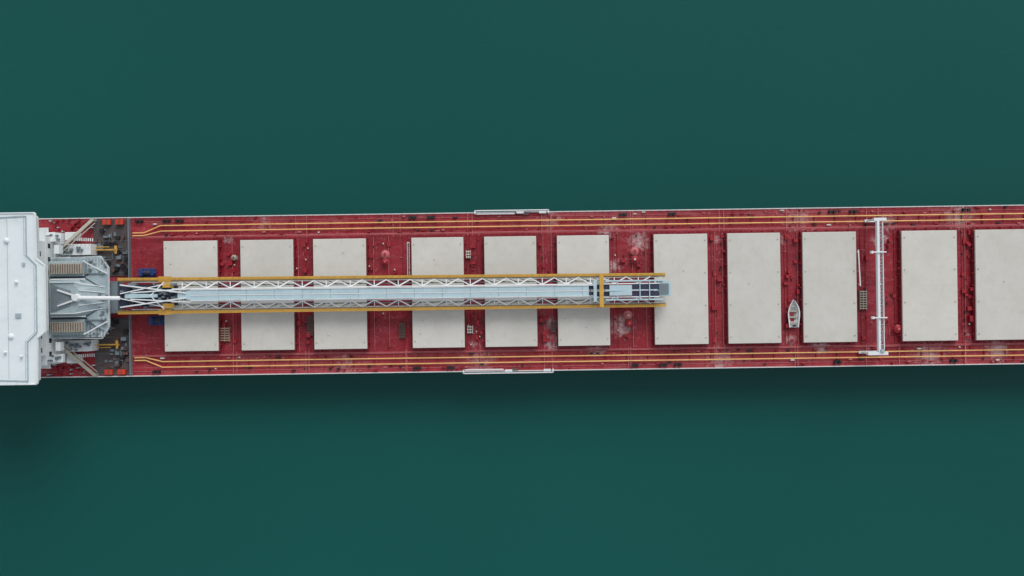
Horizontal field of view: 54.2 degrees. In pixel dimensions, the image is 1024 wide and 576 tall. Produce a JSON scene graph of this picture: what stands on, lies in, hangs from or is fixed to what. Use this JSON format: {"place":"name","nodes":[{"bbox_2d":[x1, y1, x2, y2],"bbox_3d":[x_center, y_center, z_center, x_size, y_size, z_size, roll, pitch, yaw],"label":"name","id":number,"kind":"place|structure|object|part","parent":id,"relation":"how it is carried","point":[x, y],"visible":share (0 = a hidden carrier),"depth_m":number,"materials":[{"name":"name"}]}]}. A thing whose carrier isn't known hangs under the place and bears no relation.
{"place":"outdoors","nodes":[
{"label":"outdoors","id":0,"kind":"place"},
{"bbox_2d":[149,316,164,324],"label":"mooring winch","id":1,"kind":"object","parent":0,"point":[156,320],"visible":1,"depth_m":198.53,"materials":[{"name":"blue metal"}]},
{"bbox_2d":[0,0,1023,575],"bbox_3d":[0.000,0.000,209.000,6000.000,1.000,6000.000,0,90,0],"label":"water","id":2,"kind":"structure","parent":0,"point":[140,108],"depth_m":208.50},
{"bbox_2d":[0,205,1023,384],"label":"cargo ship","id":3,"kind":"object","parent":2,"relation":"on","point":[740,279],"visible":0.94,"depth_m":198.92,"materials":[{"name":"paint"}]},
{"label":"superstructure windows","id":4,"kind":"part","parent":3,"relation":"part of","materials":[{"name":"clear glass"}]},
{"bbox_2d":[48,256,123,338],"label":"boom pivot tower","id":5,"kind":"structure","parent":3,"relation":"on","point":[84,297],"depth_m":192.00,"materials":[{"name":"grey metal"}]},
{"bbox_2d":[138,268,156,276],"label":"mooring winch","id":6,"kind":"object","parent":3,"relation":"on","point":[147,272],"visible":1,"depth_m":198.56,"materials":[{"name":"blue metal"}]},
{"bbox_2d":[220,327,229,341],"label":"wooden crate","id":7,"kind":"object","parent":3,"relation":"on","point":[225,335],"visible":1,"depth_m":199.12,"materials":[{"name":"brown wood"}]},
{"bbox_2d":[231,255,237,260],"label":"mushroom vent","id":8,"kind":"object","parent":3,"relation":"on","point":[234,257],"visible":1,"depth_m":198.62,"materials":[{"name":"white metal"}]},
{"bbox_2d":[307,315,313,335],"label":"storage rack","id":9,"kind":"object","parent":3,"relation":"on","point":[310,324],"visible":1,"depth_m":199.16,"materials":[{"name":"brown metal"}]},
{"bbox_2d":[381,250,389,258],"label":"mushroom vent","id":10,"kind":"object","parent":3,"relation":"on","point":[385,253],"visible":1,"depth_m":198.62,"materials":[{"name":"red metal"}]},
{"bbox_2d":[382,258,389,265],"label":"mushroom vent","id":11,"kind":"object","parent":3,"relation":"on","point":[385,261],"visible":1,"depth_m":198.60,"materials":[{"name":"red metal"}]},
{"bbox_2d":[117,273,670,314],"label":"conveyor boom","id":12,"kind":"object","parent":3,"relation":"on","point":[134,293],"visible":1,"depth_m":194.01,"materials":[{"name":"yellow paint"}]},
{"bbox_2d":[399,322,405,337],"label":"storage rack","id":13,"kind":"object","parent":3,"relation":"on","point":[402,329],"visible":1,"depth_m":199.16,"materials":[{"name":"metal"}]},
{"bbox_2d":[407,242,409,274],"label":"deck ladder","id":14,"kind":"object","parent":3,"relation":"on","point":[407,258],"visible":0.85,"depth_m":199.08,"materials":[{"name":"white metal"}]},
{"bbox_2d":[466,250,470,258],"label":"equipment box","id":15,"kind":"object","parent":3,"relation":"on","point":[468,254],"visible":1,"depth_m":198.99,"materials":[{"name":"white metal"}]},
{"bbox_2d":[467,325,472,333],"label":"equipment box","id":16,"kind":"object","parent":3,"relation":"on","point":[470,329],"visible":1,"depth_m":198.99,"materials":[{"name":"beige metal"}]},
{"bbox_2d":[551,321,555,332],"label":"storage rack","id":17,"kind":"object","parent":3,"relation":"on","point":[553,327],"visible":1,"depth_m":198.99,"materials":[{"name":"brown metal"}]},
{"bbox_2d":[623,310,631,318],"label":"mushroom vent","id":18,"kind":"object","parent":3,"relation":"on","point":[627,314],"visible":1,"depth_m":198.61,"materials":[{"name":"red metal"}]},
{"bbox_2d":[625,319,632,326],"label":"mushroom vent","id":19,"kind":"object","parent":3,"relation":"on","point":[628,322],"visible":1,"depth_m":198.63,"materials":[{"name":"red metal"}]},
{"bbox_2d":[629,247,638,255],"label":"mushroom vent","id":20,"kind":"object","parent":3,"relation":"on","point":[633,251],"visible":1,"depth_m":198.62,"materials":[{"name":"red metal"}]},
{"bbox_2d":[630,255,638,263],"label":"mushroom vent","id":21,"kind":"object","parent":3,"relation":"on","point":[634,259],"visible":1,"depth_m":198.61,"materials":[{"name":"red metal"}]},
{"bbox_2d":[787,300,799,327],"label":"lifeboat","id":22,"kind":"object","parent":3,"relation":"on","point":[794,307],"visible":1,"depth_m":198.67,"materials":[{"name":"white paint"}]},
{"bbox_2d":[856,250,860,285],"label":"spare pole","id":23,"kind":"object","parent":3,"relation":"on","point":[859,268],"visible":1,"depth_m":197.60,"materials":[{"name":"white metal"}]},
{"bbox_2d":[858,290,866,309],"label":"machinery rack","id":24,"kind":"object","parent":3,"relation":"on","point":[862,295],"visible":1,"depth_m":199.13,"materials":[{"name":"beige metal"}]},
{"bbox_2d":[858,218,887,354],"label":"gantry crane","id":25,"kind":"object","parent":3,"relation":"on","point":[880,351],"visible":1,"depth_m":194.65,"materials":[{"name":"white paint"}]},
{"bbox_2d":[892,324,901,332],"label":"mushroom vent","id":26,"kind":"object","parent":3,"relation":"on","point":[896,328],"visible":1,"depth_m":198.62,"materials":[{"name":"red metal"}]}
]}

